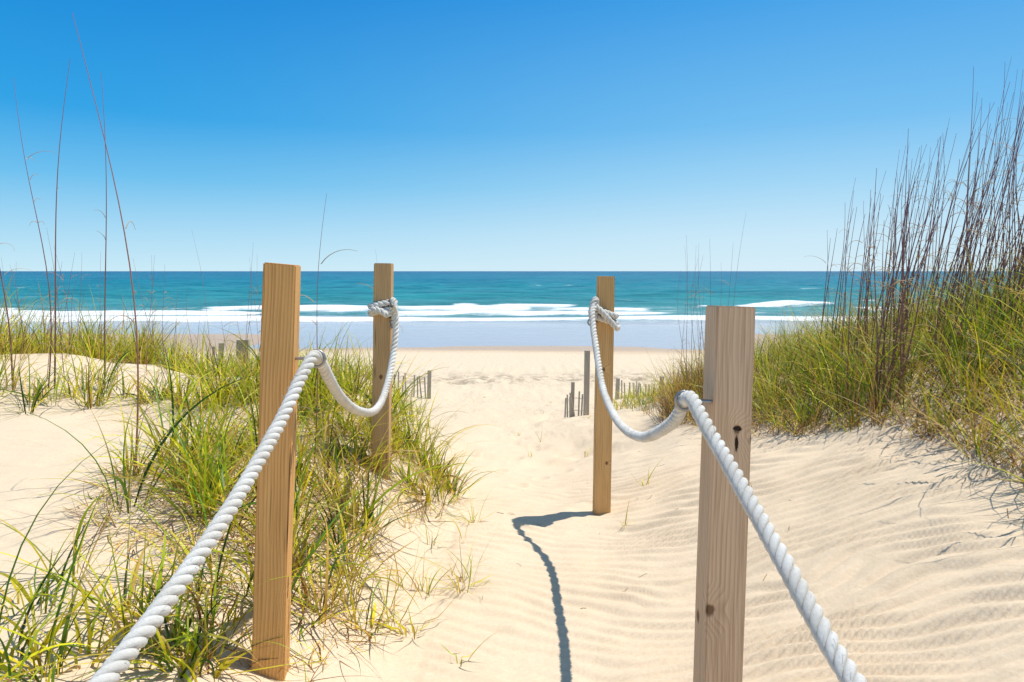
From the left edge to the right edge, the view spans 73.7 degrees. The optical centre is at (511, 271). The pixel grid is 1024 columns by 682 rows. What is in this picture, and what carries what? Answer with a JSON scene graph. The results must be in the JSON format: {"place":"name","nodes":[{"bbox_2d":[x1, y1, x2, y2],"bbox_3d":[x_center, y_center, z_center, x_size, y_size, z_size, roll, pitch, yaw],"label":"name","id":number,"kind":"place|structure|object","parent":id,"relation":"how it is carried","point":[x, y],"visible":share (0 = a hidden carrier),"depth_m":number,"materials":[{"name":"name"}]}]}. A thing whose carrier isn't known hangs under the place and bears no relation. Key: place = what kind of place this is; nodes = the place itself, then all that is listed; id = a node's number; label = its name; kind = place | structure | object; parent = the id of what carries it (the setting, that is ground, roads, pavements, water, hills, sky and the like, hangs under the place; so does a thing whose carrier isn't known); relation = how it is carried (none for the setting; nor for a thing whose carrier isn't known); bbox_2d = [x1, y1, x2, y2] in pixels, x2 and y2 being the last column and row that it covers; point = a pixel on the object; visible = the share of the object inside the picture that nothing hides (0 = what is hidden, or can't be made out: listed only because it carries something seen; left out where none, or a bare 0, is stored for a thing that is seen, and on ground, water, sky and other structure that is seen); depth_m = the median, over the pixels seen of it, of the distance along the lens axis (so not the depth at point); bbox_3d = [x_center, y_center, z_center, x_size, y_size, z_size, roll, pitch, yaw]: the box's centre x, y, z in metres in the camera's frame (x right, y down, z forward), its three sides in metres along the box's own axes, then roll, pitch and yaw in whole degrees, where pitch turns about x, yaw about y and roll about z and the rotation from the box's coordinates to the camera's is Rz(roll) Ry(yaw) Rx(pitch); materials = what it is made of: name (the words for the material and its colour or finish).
{"place":"outdoors","nodes":[
{"label":"outdoors","id":0,"kind":"place"},
{"bbox_2d":[0,313,514,681],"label":"beach grass","id":1,"kind":"structure","parent":0,"point":[206,486],"depth_m":2.86,"materials":[{"name":"green plant"}]},
{"bbox_2d":[0,271,1019,349],"bbox_3d":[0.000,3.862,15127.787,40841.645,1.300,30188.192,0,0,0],"label":"ocean","id":2,"kind":"structure","parent":0,"point":[491,308],"depth_m":83.40,"materials":[{"name":"teal liquid"}]},
{"bbox_2d":[0,332,1023,681],"bbox_3d":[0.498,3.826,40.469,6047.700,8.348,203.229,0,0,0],"label":"sand ground","id":3,"kind":"structure","parent":0,"point":[908,556],"depth_m":2.90,"materials":[{"name":"beige sand"}]},
{"bbox_2d":[0,13,409,480],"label":"sea oats","id":4,"kind":"object","parent":3,"relation":"on","point":[54,339],"visible":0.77,"depth_m":5.40,"materials":[{"name":"brown plant"}]},
{"bbox_2d":[0,271,438,430],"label":"beach grass","id":5,"kind":"structure","parent":3,"relation":"on","point":[35,341],"depth_m":7.05,"materials":[{"name":"green plant"}]},
{"bbox_2d":[212,339,249,368],"bbox_3d":[-3.724,1.281,9.019,0.485,0.750,0.154,0,0,-11],"label":"sand fence","id":6,"kind":"object","parent":3,"relation":"on","point":[220,346],"visible":0.23,"depth_m":8.97,"materials":[{"name":"grey wood"}]},
{"bbox_2d":[251,262,325,681],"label":"wooden post","id":7,"kind":"object","parent":3,"relation":"on","point":[279,343],"visible":0.82,"depth_m":2.02,"materials":[{"name":"brown wood"}]},
{"bbox_2d":[88,297,398,681],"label":"rope","id":8,"kind":"object","parent":7,"relation":"attached to","point":[116,663],"visible":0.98,"depth_m":1.46,"materials":[{"name":"white fabric"}]},
{"bbox_2d":[371,263,393,479],"bbox_3d":[-0.725,0.728,3.912,0.143,1.545,0.116,1,0,-1],"label":"wooden post","id":9,"kind":"object","parent":3,"relation":"on","point":[383,290],"visible":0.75,"depth_m":3.87,"materials":[{"name":"brown wood"}]},
{"bbox_2d":[365,370,430,398],"bbox_3d":[-3.042,2.934,17.445,2.240,0.910,0.242,0,0,25],"label":"sand fence","id":10,"kind":"object","parent":3,"relation":"on","point":[428,383],"visible":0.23,"depth_m":17.03,"materials":[{"name":"wood"}]},
{"bbox_2d":[564,350,589,417],"bbox_3d":[1.082,2.000,11.560,0.118,1.384,0.788,0,0,-26],"label":"sand fence","id":11,"kind":"object","parent":3,"relation":"on","point":[585,405],"visible":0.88,"depth_m":11.25,"materials":[{"name":"wood"}]},
{"bbox_2d":[438,412,751,666],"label":"grass sprouts","id":12,"kind":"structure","parent":3,"relation":"on","point":[618,521],"depth_m":3.72,"materials":[{"name":"plant"}]},
{"bbox_2d":[587,276,614,514],"bbox_3d":[0.510,0.954,4.057,0.161,1.850,0.126,1,0,1],"label":"wooden post","id":13,"kind":"object","parent":3,"relation":"on","point":[602,446],"visible":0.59,"depth_m":4.02,"materials":[{"name":"brown wood"}]},
{"bbox_2d":[615,376,668,399],"bbox_3d":[3.199,3.020,16.889,1.632,0.844,0.136,0,0,-26],"label":"sand fence","id":14,"kind":"object","parent":3,"relation":"on","point":[617,384],"visible":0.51,"depth_m":16.72,"materials":[{"name":"wood"}]},
{"bbox_2d":[674,305,755,681],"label":"wooden post","id":15,"kind":"object","parent":3,"relation":"on","point":[726,400],"visible":0.79,"depth_m":1.75,"materials":[{"name":"brown wood"}]},
{"bbox_2d":[587,296,866,681],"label":"rope","id":16,"kind":"object","parent":15,"relation":"attached to","point":[843,667],"visible":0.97,"depth_m":1.36,"materials":[{"name":"white fabric"}]},
{"bbox_2d":[613,224,1023,524],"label":"dune grass","id":17,"kind":"structure","parent":3,"relation":"on","point":[809,377],"depth_m":4.47,"materials":[{"name":"green plant"}]},
{"bbox_2d":[667,57,1023,409],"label":"sea oats","id":18,"kind":"object","parent":3,"relation":"on","point":[904,278],"visible":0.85,"depth_m":5.06,"materials":[{"name":"plant"}]},
{"bbox_2d":[0,0,1023,270],"label":"sky","id":19,"kind":"structure","parent":0,"point":[437,135],"materials":[{"name":"blue"}]}
]}

